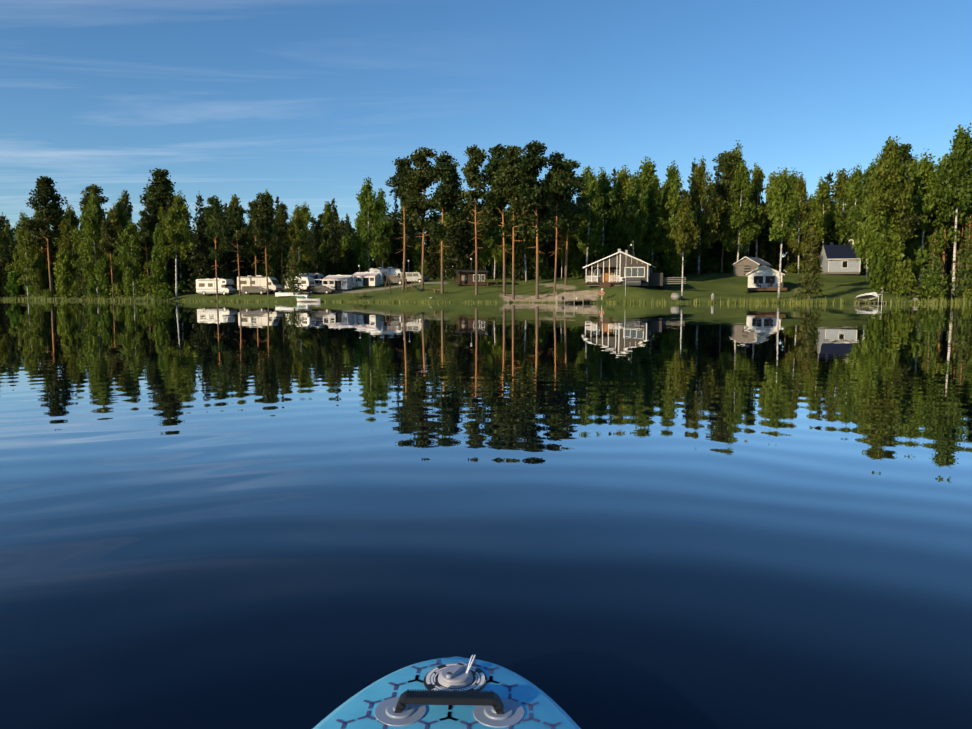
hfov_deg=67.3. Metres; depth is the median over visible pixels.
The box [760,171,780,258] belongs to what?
birch tree
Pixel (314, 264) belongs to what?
spruce tree
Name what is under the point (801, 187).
birch tree
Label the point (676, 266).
tree sapling
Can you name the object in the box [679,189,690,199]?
pine tree
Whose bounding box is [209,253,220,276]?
tree sapling
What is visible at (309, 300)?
rowing skiff boat
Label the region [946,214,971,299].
pine tree
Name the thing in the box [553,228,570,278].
birch tree
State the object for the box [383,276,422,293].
swing frame
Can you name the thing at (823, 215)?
birch tree
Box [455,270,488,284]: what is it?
sauna hut
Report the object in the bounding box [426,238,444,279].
spruce tree
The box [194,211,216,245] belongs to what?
birch tree
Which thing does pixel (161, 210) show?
birch tree
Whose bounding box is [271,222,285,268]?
birch tree
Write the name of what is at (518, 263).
spruce tree
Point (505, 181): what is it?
pine tree
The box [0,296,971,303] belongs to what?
shore reeds
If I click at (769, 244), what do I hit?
spruce tree
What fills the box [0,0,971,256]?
sky
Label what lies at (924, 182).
birch tree
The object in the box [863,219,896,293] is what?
tree sapling
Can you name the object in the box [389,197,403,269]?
spruce tree
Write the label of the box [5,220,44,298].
birch tree
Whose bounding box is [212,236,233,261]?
pine tree
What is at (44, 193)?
pine tree
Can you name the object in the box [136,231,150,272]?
birch tree
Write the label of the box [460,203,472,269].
spruce tree
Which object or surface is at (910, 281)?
bush
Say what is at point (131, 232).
birch tree
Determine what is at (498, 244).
birch tree
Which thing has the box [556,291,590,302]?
swimming dock
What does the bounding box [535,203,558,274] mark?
birch tree
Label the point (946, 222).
tree
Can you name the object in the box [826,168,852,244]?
birch tree
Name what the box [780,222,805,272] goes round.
pine tree
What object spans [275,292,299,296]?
white upturned boat
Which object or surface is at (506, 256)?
birch tree
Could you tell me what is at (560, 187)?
pine tree
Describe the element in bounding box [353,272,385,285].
caravan
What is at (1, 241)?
birch tree
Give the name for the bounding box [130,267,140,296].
pine tree
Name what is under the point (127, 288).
tree sapling
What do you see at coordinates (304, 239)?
birch tree
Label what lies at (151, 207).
pine tree
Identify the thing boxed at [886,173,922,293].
tree
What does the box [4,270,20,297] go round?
tree sapling
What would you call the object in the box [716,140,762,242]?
birch tree
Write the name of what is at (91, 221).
birch tree
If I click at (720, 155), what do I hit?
pine tree
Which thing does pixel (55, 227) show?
spruce tree
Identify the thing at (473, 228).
spruce tree
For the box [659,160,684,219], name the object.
birch tree
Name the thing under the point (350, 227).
spruce tree
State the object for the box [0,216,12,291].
spruce tree
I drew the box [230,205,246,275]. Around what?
spruce tree
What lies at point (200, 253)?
spruce tree
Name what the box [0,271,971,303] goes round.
ground
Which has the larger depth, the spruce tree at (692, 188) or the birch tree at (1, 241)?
the birch tree at (1, 241)
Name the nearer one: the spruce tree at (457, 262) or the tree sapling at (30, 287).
the spruce tree at (457, 262)
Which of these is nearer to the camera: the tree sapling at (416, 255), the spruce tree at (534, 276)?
the spruce tree at (534, 276)
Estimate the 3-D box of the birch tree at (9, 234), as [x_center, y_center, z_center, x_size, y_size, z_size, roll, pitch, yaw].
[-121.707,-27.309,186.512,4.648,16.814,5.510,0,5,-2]
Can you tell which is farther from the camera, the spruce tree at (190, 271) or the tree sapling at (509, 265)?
the spruce tree at (190, 271)
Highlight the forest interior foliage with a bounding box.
[0,215,969,291]
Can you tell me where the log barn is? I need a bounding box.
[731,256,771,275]
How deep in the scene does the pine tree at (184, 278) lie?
159.19 m
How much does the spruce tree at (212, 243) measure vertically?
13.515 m
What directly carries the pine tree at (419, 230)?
on the ground
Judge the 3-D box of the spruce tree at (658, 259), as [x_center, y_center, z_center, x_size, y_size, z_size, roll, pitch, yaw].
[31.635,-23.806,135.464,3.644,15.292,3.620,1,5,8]
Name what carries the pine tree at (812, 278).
on the ground
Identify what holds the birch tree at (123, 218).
on the ground
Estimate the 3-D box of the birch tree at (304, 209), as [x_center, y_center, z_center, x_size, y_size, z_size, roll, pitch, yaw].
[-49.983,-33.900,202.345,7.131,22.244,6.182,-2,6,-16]
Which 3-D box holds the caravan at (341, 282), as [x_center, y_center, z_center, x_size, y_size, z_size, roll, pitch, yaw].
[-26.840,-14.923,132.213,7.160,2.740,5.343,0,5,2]
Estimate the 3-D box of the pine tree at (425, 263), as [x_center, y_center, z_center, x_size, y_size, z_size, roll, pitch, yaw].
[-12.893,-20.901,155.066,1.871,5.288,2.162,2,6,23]
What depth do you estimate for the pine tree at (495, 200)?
109.77 m
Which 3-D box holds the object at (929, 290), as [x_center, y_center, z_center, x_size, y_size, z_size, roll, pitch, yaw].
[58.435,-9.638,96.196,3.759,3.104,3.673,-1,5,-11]
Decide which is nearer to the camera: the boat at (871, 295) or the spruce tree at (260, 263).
the boat at (871, 295)
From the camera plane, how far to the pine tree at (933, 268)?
98.04 m
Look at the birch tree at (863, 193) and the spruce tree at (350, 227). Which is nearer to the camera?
the birch tree at (863, 193)
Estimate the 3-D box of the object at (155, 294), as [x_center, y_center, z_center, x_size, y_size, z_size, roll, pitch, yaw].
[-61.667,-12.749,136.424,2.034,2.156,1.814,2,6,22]
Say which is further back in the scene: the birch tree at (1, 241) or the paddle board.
the birch tree at (1, 241)
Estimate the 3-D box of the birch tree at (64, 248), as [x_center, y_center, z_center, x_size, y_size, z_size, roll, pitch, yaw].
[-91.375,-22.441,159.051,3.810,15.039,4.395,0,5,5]
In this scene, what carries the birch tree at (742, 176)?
on the ground
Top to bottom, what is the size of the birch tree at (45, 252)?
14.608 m
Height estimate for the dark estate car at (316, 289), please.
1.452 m
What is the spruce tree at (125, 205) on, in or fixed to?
on the ground
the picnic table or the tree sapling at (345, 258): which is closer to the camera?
the picnic table
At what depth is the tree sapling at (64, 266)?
154.58 m
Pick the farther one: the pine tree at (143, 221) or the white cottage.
the pine tree at (143, 221)
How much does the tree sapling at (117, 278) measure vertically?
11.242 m
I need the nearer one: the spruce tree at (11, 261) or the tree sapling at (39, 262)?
the tree sapling at (39, 262)
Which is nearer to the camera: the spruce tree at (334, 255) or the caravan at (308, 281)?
the caravan at (308, 281)
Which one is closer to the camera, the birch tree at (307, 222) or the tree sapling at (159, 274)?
the tree sapling at (159, 274)
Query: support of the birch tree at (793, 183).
on the ground
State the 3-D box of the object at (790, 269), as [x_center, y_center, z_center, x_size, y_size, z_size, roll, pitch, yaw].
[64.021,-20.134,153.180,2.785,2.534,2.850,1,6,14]
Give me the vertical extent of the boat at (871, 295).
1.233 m
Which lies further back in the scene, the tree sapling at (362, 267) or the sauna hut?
the tree sapling at (362, 267)
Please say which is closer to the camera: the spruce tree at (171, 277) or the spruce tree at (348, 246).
the spruce tree at (171, 277)
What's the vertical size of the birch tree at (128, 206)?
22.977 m
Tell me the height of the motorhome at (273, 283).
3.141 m
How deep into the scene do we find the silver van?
133.44 m
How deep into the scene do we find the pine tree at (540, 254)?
135.89 m
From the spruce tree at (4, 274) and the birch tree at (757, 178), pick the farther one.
the spruce tree at (4, 274)
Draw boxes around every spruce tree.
[0,212,6,230]
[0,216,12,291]
[0,243,11,297]
[7,240,23,294]
[47,193,61,293]
[76,225,87,297]
[96,213,113,283]
[122,193,140,290]
[138,234,152,292]
[161,198,182,294]
[181,224,194,278]
[187,191,214,293]
[208,238,219,272]
[215,202,238,291]
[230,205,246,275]
[232,216,250,276]
[243,202,254,274]
[251,193,267,276]
[267,206,273,233]
[273,195,286,268]
[279,201,290,278]
[298,206,307,267]
[305,217,324,274]
[324,198,344,275]
[337,220,346,267]
[341,213,354,274]
[345,215,352,239]
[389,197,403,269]
[405,228,413,271]
[424,232,431,266]
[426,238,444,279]
[438,170,473,280]
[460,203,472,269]
[467,221,474,268]
[470,210,479,269]
[508,229,530,280]
[531,242,543,278]
[604,222,610,257]
[605,167,624,254]
[638,226,648,262]
[648,206,664,272]
[685,185,698,272]
[687,158,696,192]
[705,170,725,271]
[753,216,773,266]
[803,203,821,272]
[818,199,840,266]
[824,170,841,244]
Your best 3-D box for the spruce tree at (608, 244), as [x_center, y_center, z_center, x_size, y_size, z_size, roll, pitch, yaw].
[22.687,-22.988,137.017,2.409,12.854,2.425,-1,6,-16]
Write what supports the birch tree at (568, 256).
on the ground
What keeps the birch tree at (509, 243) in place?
on the ground
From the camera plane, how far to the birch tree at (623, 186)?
135.15 m
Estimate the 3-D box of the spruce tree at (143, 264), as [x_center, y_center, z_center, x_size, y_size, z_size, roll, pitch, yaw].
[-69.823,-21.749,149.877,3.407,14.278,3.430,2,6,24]
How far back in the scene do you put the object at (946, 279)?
103.85 m
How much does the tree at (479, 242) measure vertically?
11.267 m
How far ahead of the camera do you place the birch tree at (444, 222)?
146.71 m
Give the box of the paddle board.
[313,654,580,728]
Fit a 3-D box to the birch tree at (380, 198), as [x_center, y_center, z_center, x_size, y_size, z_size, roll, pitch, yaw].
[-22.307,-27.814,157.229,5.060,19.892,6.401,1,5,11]
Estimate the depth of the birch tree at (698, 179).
141.49 m
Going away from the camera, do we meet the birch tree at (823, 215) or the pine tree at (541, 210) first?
the pine tree at (541, 210)
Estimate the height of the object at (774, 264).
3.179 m
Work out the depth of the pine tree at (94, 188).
154.72 m
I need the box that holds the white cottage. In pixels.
[746,265,786,290]
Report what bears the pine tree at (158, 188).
on the ground
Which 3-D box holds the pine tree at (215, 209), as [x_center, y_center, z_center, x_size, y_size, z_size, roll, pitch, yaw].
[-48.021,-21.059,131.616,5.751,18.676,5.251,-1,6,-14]
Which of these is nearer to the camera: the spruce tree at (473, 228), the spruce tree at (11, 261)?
the spruce tree at (473, 228)
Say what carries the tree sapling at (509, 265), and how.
on the ground
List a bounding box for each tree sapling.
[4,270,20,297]
[23,251,33,295]
[31,255,48,296]
[53,249,76,298]
[86,272,98,300]
[95,255,111,298]
[112,250,127,294]
[122,267,136,298]
[150,247,168,290]
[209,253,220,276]
[257,243,277,278]
[312,240,329,277]
[339,235,356,274]
[353,237,374,271]
[411,237,426,276]
[506,242,523,279]
[522,235,534,279]
[570,246,581,277]
[577,247,592,276]
[594,250,601,261]
[661,222,686,276]
[670,245,686,276]
[687,236,700,272]
[695,230,707,272]
[719,246,728,272]
[723,229,741,272]
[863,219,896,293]
[878,219,914,294]
[906,248,919,290]
[917,238,938,289]
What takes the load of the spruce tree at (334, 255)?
on the ground
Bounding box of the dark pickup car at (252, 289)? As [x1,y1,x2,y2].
[241,286,270,293]
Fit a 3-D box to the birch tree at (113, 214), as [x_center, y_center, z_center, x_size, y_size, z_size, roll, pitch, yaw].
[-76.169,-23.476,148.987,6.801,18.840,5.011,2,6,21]
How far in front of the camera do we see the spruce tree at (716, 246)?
152.55 m
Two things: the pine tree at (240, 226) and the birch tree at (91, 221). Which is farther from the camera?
the birch tree at (91, 221)
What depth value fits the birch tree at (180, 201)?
141.76 m
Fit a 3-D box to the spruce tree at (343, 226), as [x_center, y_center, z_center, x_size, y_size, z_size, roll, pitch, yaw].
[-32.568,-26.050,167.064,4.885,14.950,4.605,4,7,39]
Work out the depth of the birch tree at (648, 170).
144.22 m
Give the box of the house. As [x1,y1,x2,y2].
[818,239,860,274]
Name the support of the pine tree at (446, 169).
on the ground
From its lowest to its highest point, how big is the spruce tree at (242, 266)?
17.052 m
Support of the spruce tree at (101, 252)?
on the ground
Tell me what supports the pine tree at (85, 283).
on the ground
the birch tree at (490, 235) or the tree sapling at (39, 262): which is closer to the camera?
the birch tree at (490, 235)
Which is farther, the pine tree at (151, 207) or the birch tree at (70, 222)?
the birch tree at (70, 222)
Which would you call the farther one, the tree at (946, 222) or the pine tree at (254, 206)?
the pine tree at (254, 206)
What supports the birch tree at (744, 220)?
on the ground
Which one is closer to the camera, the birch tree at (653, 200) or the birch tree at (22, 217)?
the birch tree at (653, 200)
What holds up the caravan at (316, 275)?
on the ground
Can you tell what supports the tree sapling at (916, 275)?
on the ground
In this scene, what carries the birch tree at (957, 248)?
on the ground
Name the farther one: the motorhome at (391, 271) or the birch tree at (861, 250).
the motorhome at (391, 271)
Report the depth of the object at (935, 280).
95.81 m
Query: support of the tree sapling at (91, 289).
on the ground
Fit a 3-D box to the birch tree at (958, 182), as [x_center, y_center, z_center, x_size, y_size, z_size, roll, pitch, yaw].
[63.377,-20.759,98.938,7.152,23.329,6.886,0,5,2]
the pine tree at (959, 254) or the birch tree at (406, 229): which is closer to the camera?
the pine tree at (959, 254)
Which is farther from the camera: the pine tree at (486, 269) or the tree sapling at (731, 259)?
the tree sapling at (731, 259)
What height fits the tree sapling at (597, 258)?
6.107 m
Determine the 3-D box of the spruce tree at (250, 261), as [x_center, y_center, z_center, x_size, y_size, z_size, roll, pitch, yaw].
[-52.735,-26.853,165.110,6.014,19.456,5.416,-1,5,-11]
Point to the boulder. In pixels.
(674, 296)
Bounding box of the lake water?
[0,300,971,728]
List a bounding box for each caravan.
[284,276,314,291]
[300,273,323,278]
[322,275,358,289]
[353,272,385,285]
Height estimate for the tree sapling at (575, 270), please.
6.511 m
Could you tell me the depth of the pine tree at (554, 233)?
141.67 m
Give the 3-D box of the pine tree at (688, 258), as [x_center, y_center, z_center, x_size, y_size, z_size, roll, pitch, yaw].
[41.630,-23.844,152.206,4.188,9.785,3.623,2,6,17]
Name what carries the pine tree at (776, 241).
on the ground
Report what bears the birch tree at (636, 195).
on the ground
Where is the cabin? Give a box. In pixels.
[580,241,685,287]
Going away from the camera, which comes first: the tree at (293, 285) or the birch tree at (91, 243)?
the tree at (293, 285)
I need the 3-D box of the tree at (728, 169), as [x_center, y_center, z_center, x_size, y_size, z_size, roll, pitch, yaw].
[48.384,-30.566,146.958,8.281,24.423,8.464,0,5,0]
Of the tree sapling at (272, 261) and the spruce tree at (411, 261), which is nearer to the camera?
the tree sapling at (272, 261)
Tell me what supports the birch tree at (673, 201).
on the ground
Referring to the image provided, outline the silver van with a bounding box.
[400,272,428,282]
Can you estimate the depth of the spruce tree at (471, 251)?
142.73 m
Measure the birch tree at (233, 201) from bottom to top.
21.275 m
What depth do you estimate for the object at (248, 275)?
153.34 m
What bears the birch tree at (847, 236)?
on the ground
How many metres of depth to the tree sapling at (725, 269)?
152.70 m
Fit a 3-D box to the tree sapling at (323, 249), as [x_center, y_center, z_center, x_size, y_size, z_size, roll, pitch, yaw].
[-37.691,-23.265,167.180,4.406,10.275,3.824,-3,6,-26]
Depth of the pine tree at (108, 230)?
144.23 m
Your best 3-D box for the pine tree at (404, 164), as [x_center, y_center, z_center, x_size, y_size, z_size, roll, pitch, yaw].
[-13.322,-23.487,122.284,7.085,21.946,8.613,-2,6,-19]
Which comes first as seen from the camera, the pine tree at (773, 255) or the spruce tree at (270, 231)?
the pine tree at (773, 255)
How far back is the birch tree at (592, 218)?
129.47 m
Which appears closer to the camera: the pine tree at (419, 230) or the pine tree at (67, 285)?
the pine tree at (67, 285)
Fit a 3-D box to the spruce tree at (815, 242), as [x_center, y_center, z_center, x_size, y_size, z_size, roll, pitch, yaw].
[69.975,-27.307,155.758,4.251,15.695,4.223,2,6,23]
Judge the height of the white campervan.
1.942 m
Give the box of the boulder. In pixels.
[671,293,679,299]
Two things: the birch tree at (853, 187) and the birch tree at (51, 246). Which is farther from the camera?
the birch tree at (51, 246)
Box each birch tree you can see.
[0,231,11,283]
[4,224,17,259]
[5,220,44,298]
[11,210,31,239]
[28,210,57,276]
[40,230,57,288]
[52,204,80,279]
[58,236,71,257]
[67,189,114,297]
[80,208,100,260]
[96,203,126,294]
[111,217,149,296]
[114,196,134,293]
[120,189,138,231]
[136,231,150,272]
[144,221,173,276]
[150,182,189,282]
[152,204,168,271]
[158,203,195,299]
[163,190,197,292]
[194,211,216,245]
[224,194,242,244]
[265,189,274,234]
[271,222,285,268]
[284,204,316,276]
[287,218,308,264]
[300,203,312,258]
[301,211,309,246]
[314,201,338,248]
[343,177,390,271]
[359,227,370,267]
[369,188,393,266]
[371,217,392,267]
[386,224,401,264]
[398,240,408,263]
[399,203,412,241]
[427,212,458,276]
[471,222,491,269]
[479,214,512,279]
[480,216,507,274]
[486,229,499,278]
[506,202,539,282]
[506,215,512,256]
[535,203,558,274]
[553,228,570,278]
[557,229,569,276]
[568,220,592,277]
[569,166,609,278]
[584,167,625,258]
[608,165,632,246]
[615,170,649,259]
[628,156,664,260]
[632,175,670,260]
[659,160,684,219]
[659,181,693,276]
[671,197,699,299]
[681,156,726,274]
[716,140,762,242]
[718,160,763,260]
[719,203,742,272]
[741,163,771,257]
[741,179,752,256]
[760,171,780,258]
[766,167,807,298]
[776,170,812,257]
[785,172,815,274]
[808,176,836,248]
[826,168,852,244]
[830,163,864,244]
[844,158,875,281]
[845,202,855,244]
[852,142,915,292]
[865,136,914,293]
[898,200,925,291]
[901,149,959,294]
[906,154,920,252]
[922,123,971,297]
[927,165,956,266]
[939,221,961,272]
[949,223,963,286]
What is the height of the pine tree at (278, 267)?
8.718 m
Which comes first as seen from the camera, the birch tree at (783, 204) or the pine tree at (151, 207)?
the birch tree at (783, 204)
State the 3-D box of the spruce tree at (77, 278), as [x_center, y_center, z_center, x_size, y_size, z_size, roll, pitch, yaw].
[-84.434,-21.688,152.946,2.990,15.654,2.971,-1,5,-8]
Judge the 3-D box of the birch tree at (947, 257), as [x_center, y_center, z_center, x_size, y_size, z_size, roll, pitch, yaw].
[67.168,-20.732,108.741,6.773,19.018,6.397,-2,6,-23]
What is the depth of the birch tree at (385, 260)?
161.82 m
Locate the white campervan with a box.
[314,279,335,287]
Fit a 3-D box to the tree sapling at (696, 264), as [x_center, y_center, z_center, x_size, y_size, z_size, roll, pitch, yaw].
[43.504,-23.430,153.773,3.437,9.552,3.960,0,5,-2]
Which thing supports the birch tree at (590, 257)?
on the ground
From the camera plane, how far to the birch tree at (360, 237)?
164.87 m
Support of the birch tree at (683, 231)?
on the ground
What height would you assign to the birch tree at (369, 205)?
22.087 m
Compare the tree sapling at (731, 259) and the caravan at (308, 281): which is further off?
the tree sapling at (731, 259)
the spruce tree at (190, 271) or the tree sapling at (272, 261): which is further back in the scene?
the spruce tree at (190, 271)
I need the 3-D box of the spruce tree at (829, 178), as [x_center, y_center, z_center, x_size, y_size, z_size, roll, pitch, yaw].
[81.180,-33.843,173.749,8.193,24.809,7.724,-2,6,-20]
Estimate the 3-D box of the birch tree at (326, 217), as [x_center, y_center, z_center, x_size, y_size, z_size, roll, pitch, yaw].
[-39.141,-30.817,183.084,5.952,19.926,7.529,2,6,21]
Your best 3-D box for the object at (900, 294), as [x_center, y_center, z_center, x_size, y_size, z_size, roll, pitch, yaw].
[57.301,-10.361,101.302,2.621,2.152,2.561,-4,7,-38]
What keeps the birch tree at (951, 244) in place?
on the ground
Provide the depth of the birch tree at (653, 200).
133.41 m
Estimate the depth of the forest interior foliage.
159.73 m
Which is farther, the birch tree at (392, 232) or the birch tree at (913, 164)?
the birch tree at (392, 232)
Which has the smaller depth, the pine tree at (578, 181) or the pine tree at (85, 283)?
the pine tree at (578, 181)
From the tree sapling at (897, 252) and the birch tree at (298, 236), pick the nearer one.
the tree sapling at (897, 252)
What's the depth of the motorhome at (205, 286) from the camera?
134.98 m
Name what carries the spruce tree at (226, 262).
on the ground
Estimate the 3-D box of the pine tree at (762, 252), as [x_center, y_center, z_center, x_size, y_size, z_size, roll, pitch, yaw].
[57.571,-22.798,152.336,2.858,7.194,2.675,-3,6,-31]
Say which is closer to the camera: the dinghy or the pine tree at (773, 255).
the dinghy
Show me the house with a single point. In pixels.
(838, 259)
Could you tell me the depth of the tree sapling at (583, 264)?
136.47 m
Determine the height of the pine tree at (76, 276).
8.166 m
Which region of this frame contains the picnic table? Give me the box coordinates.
[486,282,497,286]
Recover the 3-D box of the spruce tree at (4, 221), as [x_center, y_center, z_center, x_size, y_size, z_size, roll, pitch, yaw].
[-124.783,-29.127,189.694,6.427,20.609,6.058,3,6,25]
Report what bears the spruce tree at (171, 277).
on the ground
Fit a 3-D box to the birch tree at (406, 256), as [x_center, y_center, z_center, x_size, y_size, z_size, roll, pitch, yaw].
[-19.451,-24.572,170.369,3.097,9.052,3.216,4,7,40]
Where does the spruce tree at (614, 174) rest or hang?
on the ground
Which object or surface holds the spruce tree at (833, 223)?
on the ground
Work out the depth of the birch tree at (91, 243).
154.94 m
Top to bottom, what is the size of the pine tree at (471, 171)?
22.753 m
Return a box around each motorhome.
[196,278,235,294]
[237,275,281,292]
[370,267,402,275]
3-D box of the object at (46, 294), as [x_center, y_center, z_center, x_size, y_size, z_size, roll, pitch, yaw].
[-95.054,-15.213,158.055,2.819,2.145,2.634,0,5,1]
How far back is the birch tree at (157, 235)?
139.82 m
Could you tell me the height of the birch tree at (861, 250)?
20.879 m
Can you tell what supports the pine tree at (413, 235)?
on the ground
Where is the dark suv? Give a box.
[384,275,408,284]
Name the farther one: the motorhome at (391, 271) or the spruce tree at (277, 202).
the spruce tree at (277, 202)
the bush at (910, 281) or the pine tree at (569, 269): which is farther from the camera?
the pine tree at (569, 269)
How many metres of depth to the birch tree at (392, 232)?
165.45 m
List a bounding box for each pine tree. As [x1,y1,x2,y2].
[18,176,67,296]
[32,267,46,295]
[60,277,74,297]
[71,258,82,294]
[77,257,89,297]
[78,184,108,250]
[97,220,120,297]
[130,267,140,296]
[135,210,155,286]
[138,196,161,291]
[139,168,192,228]
[182,264,189,288]
[202,195,235,298]
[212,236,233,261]
[215,204,253,295]
[244,199,272,276]
[250,192,277,296]
[271,202,292,288]
[274,256,285,284]
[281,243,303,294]
[308,221,324,250]
[316,213,324,238]
[383,157,427,289]
[399,147,444,289]
[406,212,425,246]
[407,230,417,264]
[424,253,430,276]
[425,151,472,293]
[446,144,504,294]
[479,144,522,295]
[479,259,489,277]
[490,145,538,299]
[502,140,556,298]
[523,183,555,253]
[530,241,549,278]
[542,152,577,295]
[543,200,559,246]
[547,159,594,284]
[567,238,583,277]
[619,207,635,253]
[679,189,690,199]
[683,247,695,270]
[705,151,728,187]
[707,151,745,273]
[757,238,768,261]
[762,218,779,258]
[766,226,778,270]
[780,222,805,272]
[793,225,825,299]
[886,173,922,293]
[899,143,914,173]
[917,230,943,296]
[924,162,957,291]
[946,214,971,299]
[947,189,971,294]
[948,223,971,288]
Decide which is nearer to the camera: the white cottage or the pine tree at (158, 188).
the white cottage
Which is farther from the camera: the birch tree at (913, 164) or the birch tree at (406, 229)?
the birch tree at (406, 229)
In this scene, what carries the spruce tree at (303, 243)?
on the ground
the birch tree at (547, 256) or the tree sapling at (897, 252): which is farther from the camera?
the birch tree at (547, 256)
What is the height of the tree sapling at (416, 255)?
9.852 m
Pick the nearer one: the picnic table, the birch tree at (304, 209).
the picnic table
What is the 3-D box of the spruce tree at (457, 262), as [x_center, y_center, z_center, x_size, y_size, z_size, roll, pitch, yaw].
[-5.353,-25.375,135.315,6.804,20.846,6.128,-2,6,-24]
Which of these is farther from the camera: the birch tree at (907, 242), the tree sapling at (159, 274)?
the tree sapling at (159, 274)
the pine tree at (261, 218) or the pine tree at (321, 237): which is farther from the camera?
the pine tree at (321, 237)
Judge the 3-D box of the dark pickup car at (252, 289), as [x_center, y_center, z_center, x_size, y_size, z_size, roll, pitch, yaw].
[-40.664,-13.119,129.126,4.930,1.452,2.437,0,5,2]
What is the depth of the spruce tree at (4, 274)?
166.96 m
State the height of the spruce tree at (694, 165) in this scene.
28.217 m
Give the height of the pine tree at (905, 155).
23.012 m
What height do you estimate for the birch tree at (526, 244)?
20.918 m
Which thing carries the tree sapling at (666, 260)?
on the ground
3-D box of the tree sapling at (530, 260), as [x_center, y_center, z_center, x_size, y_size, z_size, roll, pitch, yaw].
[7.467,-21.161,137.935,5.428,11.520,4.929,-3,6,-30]
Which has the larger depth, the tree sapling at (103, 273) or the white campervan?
the tree sapling at (103, 273)
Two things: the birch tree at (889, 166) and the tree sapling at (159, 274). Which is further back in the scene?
the tree sapling at (159, 274)
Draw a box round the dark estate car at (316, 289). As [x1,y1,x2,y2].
[306,286,335,293]
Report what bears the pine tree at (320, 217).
on the ground
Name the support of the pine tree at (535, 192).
on the ground
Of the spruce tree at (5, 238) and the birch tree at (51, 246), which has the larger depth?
the spruce tree at (5, 238)
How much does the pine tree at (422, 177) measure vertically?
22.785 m
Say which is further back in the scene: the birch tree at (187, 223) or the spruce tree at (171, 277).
the birch tree at (187, 223)
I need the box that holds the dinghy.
[295,295,309,298]
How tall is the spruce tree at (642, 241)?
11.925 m
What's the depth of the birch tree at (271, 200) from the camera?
169.45 m
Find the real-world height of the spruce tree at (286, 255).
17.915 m
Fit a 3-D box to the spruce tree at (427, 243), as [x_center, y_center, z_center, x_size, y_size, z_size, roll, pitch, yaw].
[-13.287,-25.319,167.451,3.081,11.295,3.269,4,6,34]
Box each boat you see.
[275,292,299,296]
[297,298,319,301]
[855,292,877,300]
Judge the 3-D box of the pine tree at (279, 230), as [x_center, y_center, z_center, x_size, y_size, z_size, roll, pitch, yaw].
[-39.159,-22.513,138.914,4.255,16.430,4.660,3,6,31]

